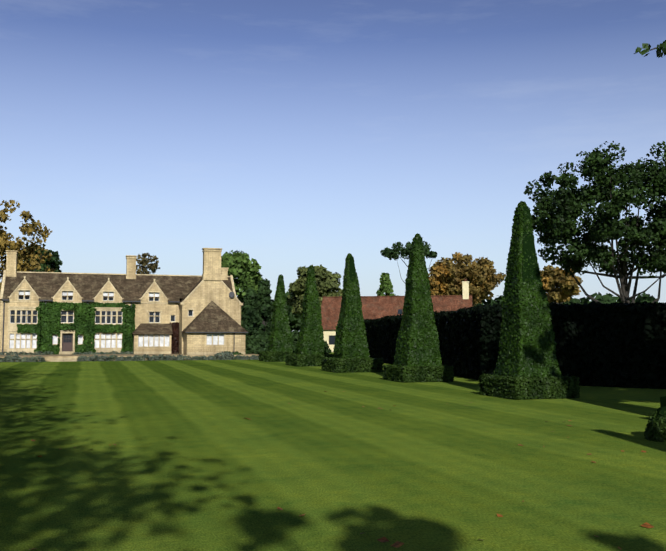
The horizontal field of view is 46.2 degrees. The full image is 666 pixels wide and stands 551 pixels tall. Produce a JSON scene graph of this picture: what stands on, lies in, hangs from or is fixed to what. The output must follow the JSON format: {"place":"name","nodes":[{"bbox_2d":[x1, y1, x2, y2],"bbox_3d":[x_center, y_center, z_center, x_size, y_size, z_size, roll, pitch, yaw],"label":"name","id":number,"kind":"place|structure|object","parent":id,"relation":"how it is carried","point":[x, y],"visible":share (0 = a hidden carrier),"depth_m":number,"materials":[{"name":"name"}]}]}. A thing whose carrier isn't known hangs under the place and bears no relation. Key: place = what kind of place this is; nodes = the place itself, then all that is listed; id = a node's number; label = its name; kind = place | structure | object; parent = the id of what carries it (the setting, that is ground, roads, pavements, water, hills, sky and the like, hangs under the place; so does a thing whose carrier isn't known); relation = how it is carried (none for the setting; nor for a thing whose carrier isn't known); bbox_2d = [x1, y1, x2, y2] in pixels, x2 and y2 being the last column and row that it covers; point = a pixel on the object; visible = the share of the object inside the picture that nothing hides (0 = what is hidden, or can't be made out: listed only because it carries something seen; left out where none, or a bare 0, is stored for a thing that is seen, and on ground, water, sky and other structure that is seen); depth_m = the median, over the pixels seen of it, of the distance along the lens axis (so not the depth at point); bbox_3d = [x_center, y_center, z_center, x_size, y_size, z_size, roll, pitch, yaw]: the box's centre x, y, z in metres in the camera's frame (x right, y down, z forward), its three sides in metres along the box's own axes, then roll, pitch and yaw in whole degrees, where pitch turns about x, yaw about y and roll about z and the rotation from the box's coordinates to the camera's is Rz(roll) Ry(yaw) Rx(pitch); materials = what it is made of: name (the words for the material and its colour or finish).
{"place":"outdoors","nodes":[
{"label":"outdoors","id":0,"kind":"place"},
{"bbox_2d":[136,253,159,273],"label":"tree","id":1,"kind":"object","parent":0,"point":[143,261],"depth_m":116.92,"materials":[{"name":"plant"}]},
{"bbox_2d":[0,335,665,550],"bbox_3d":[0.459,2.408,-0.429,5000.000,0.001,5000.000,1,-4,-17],"label":"lawn ground","id":2,"kind":"structure","parent":0,"point":[191,460],"depth_m":14.67,"materials":[{"name":"green plant"}]},
{"bbox_2d":[0,200,55,291],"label":"ash tree","id":3,"kind":"object","parent":2,"relation":"on","point":[18,245],"depth_m":98.28,"materials":[{"name":"plant"}]},
{"bbox_2d":[17,245,62,271],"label":"tree","id":4,"kind":"object","parent":2,"relation":"on","point":[54,262],"depth_m":116.29,"materials":[{"name":"plant"}]},
{"bbox_2d":[0,248,257,361],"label":"manor house","id":5,"kind":"structure","parent":2,"relation":"on","point":[203,310],"depth_m":76.22,"materials":[{"name":"stone"}]},
{"bbox_2d":[17,301,135,354],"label":"ivy creeper","id":6,"kind":"object","parent":5,"relation":"attached to","point":[49,326],"visible":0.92,"depth_m":75.33,"materials":[{"name":"green plant"}]},
{"bbox_2d":[170,322,178,353],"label":"copper creeper","id":7,"kind":"object","parent":5,"relation":"attached to","point":[175,339],"visible":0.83,"depth_m":77.39,"materials":[{"name":"red plant"}]},
{"bbox_2d":[0,350,258,361],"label":"lavender border plants","id":8,"kind":"object","parent":2,"relation":"on","point":[81,357],"visible":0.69,"depth_m":71.21,"materials":[{"name":"green plant"}]},
{"bbox_2d":[217,351,232,359],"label":"grey shrub","id":9,"kind":"object","parent":2,"relation":"on","point":[224,352],"visible":0.19,"depth_m":73.70,"materials":[{"name":"plant"}]},
{"bbox_2d":[221,250,262,325],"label":"tree","id":10,"kind":"object","parent":2,"relation":"on","point":[243,268],"depth_m":99.50,"materials":[{"name":"green plant"}]},
{"bbox_2d":[225,332,269,354],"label":"shrubs","id":11,"kind":"object","parent":2,"relation":"on","point":[256,343],"visible":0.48,"depth_m":78.03,"materials":[{"name":"green plant"}]},
{"bbox_2d":[241,288,263,336],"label":"dark conifer tree","id":12,"kind":"object","parent":2,"relation":"on","point":[251,314],"depth_m":90.78,"materials":[{"name":"green plant"}]},
{"bbox_2d":[252,278,273,334],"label":"conifer tree","id":13,"kind":"object","parent":2,"relation":"on","point":[265,303],"depth_m":95.09,"materials":[{"name":"green plant"}]},
{"bbox_2d":[258,350,294,361],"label":"topiary base hedge","id":14,"kind":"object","parent":2,"relation":"on","point":[263,355],"depth_m":67.70,"materials":[{"name":"green plant"}]},
{"bbox_2d":[268,274,293,351],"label":"topiary obelisk","id":15,"kind":"object","parent":14,"relation":"on","point":[280,321],"visible":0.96,"depth_m":68.96,"materials":[{"name":"green plant"}]},
{"bbox_2d":[268,277,290,360],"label":"topiary","id":16,"kind":"object","parent":2,"relation":"on","point":[281,333],"visible":0.1,"depth_m":68.79,"materials":[{"name":"green plant"}]},
{"bbox_2d":[265,328,331,352],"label":"shrubs","id":17,"kind":"object","parent":2,"relation":"on","point":[295,334],"visible":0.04,"depth_m":90.79,"materials":[{"name":"green plant"}]},
{"bbox_2d":[285,353,333,366],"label":"topiary base hedge","id":18,"kind":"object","parent":2,"relation":"on","point":[291,359],"depth_m":58.38,"materials":[{"name":"green plant"}]},
{"bbox_2d":[294,265,326,354],"bbox_3d":[-1.726,2.718,60.161,2.160,7.088,2.132,1,-4,-17],"label":"topiary obelisk","id":19,"kind":"object","parent":18,"relation":"on","point":[309,337],"visible":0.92,"depth_m":59.51,"materials":[{"name":"green plant"}]},
{"bbox_2d":[287,283,331,366],"bbox_3d":[-1.698,3.189,60.124,3.001,7.450,3.001,1,-4,-17],"label":"topiary","id":20,"kind":"object","parent":2,"relation":"on","point":[306,361],"visible":0.06,"depth_m":58.40,"materials":[{"name":"green plant"}]},
{"bbox_2d":[287,264,342,315],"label":"round olive tree","id":21,"kind":"object","parent":2,"relation":"on","point":[328,283],"visible":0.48,"depth_m":125.11,"materials":[{"name":"green plant"}]},
{"bbox_2d":[29,391,653,549],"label":"fallen leaves","id":22,"kind":"object","parent":2,"relation":"on","point":[397,544],"visible":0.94,"depth_m":9.84,"materials":[{"name":"brown plant"}]},
{"bbox_2d":[324,257,381,372],"bbox_3d":[1.216,2.501,50.898,3.001,7.450,3.001,1,-4,-17],"label":"topiary","id":23,"kind":"object","parent":2,"relation":"on","point":[351,267],"visible":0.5,"depth_m":50.52,"materials":[{"name":"green plant"}]},
{"bbox_2d":[333,253,369,358],"bbox_3d":[1.185,2.026,50.932,1.997,7.054,1.993,1,-4,-17],"label":"topiary obelisk","id":24,"kind":"object","parent":23,"relation":"attached to","point":[342,349],"visible":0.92,"depth_m":50.36,"materials":[{"name":"green plant"}]},
{"bbox_2d":[321,357,383,372],"bbox_3d":[1.200,5.762,50.636,3.395,1.006,3.404,1,-4,-17],"label":"topiary base hedge","id":25,"kind":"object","parent":23,"relation":"attached to","point":[330,364],"depth_m":49.27,"materials":[{"name":"green plant"}]},
{"bbox_2d":[376,272,395,295],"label":"tree","id":26,"kind":"object","parent":2,"relation":"on","point":[386,282],"depth_m":127.77,"materials":[{"name":"green plant"}]},
{"bbox_2d":[321,279,472,351],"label":"tiled cottage","id":27,"kind":"structure","parent":2,"relation":"on","point":[375,307],"depth_m":103.53,"materials":[{"name":"tile"}]},
{"bbox_2d":[391,238,451,382],"bbox_3d":[4.400,1.749,40.815,2.620,7.450,2.620,1,-4,-17],"label":"topiary","id":28,"kind":"object","parent":2,"relation":"on","point":[426,348],"visible":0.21,"depth_m":39.59,"materials":[{"name":"green plant"}]},
{"bbox_2d":[393,233,441,366],"bbox_3d":[4.391,1.300,40.840,2.034,7.097,2.075,1,-4,-17],"label":"topiary obelisk","id":29,"kind":"object","parent":28,"relation":"attached to","point":[409,353],"visible":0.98,"depth_m":40.28,"materials":[{"name":"green plant"}]},
{"bbox_2d":[383,364,453,382],"bbox_3d":[4.396,5.040,40.565,3.003,0.934,2.979,1,-4,-17],"label":"topiary base hedge","id":30,"kind":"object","parent":28,"relation":"attached to","point":[390,370],"depth_m":39.36,"materials":[{"name":"green plant"}]},
{"bbox_2d":[364,303,501,379],"bbox_3d":[5.562,5.095,61.965,2.033,4.211,44.936,1,-4,-8],"label":"yew hedge","id":31,"kind":"object","parent":2,"relation":"on","point":[383,331],"depth_m":45.74,"materials":[{"name":"green plant"}]},
{"bbox_2d":[242,291,665,330],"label":"distant tree line","id":32,"kind":"object","parent":2,"relation":"on","point":[296,318],"visible":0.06,"depth_m":187.82,"materials":[{"name":"green plant"}]},
{"bbox_2d":[428,252,505,305],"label":"tree","id":33,"kind":"object","parent":2,"relation":"on","point":[448,276],"depth_m":135.36,"materials":[{"name":"brown plant"}]},
{"bbox_2d":[482,206,575,399],"bbox_3d":[7.599,0.993,30.685,2.620,7.450,2.620,1,-4,-17],"label":"topiary","id":34,"kind":"object","parent":2,"relation":"on","point":[528,248],"visible":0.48,"depth_m":30.48,"materials":[{"name":"green plant"}]},
{"bbox_2d":[493,201,560,378],"bbox_3d":[7.570,0.557,30.730,2.066,7.054,2.037,1,-4,-17],"label":"topiary obelisk","id":35,"kind":"object","parent":34,"relation":"attached to","point":[530,342],"visible":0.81,"depth_m":30.14,"materials":[{"name":"green plant"}]},
{"bbox_2d":[540,264,582,304],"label":"tree","id":36,"kind":"object","parent":2,"relation":"on","point":[561,284],"depth_m":117.29,"materials":[{"name":"plant"}]},
{"bbox_2d":[480,301,665,388],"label":"hedge","id":37,"kind":"object","parent":2,"relation":"on","point":[579,311],"depth_m":35.92,"materials":[{"name":"green plant"}]},
{"bbox_2d":[524,141,665,303],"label":"oak tree","id":38,"kind":"object","parent":2,"relation":"on","point":[558,225],"depth_m":52.80,"materials":[{"name":"green plant"}]},
{"bbox_2d":[644,406,665,442],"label":"box ball shrub","id":39,"kind":"object","parent":2,"relation":"on","point":[654,432],"visible":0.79,"depth_m":17.76,"materials":[{"name":"green plant"}]},
{"bbox_2d":[652,406,665,424],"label":"box ball","id":40,"kind":"object","parent":39,"relation":"attached to","point":[661,410],"visible":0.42,"depth_m":17.86,"materials":[{"name":"green plant"}]},
{"bbox_2d":[660,396,665,406],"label":"topiary","id":41,"kind":"object","parent":2,"relation":"on","point":[662,401],"visible":0.5,"depth_m":21.46,"materials":[{"name":"green plant"}]},
{"bbox_2d":[0,0,665,330],"label":"sky","id":42,"kind":"structure","parent":0,"point":[288,135],"materials":[{"name":"blue"}]},
{"bbox_2d":[380,240,437,282],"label":"scots pine tree","id":43,"kind":"object","parent":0,"point":[389,253],"depth_m":127.96,"materials":[{"name":"green plant"}]},
{"bbox_2d":[478,374,580,399],"bbox_3d":[7.599,4.286,30.430,2.982,0.920,2.947,1,-4,-17],"label":"topiary base hedge","id":44,"kind":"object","parent":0,"point":[488,381],"depth_m":29.27,"materials":[{"name":"green plant"}]},
{"bbox_2d":[634,40,665,57],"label":"leaves","id":45,"kind":"object","parent":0,"point":[646,47],"depth_m":8.97,"materials":[{"name":"green plant"}]}
]}

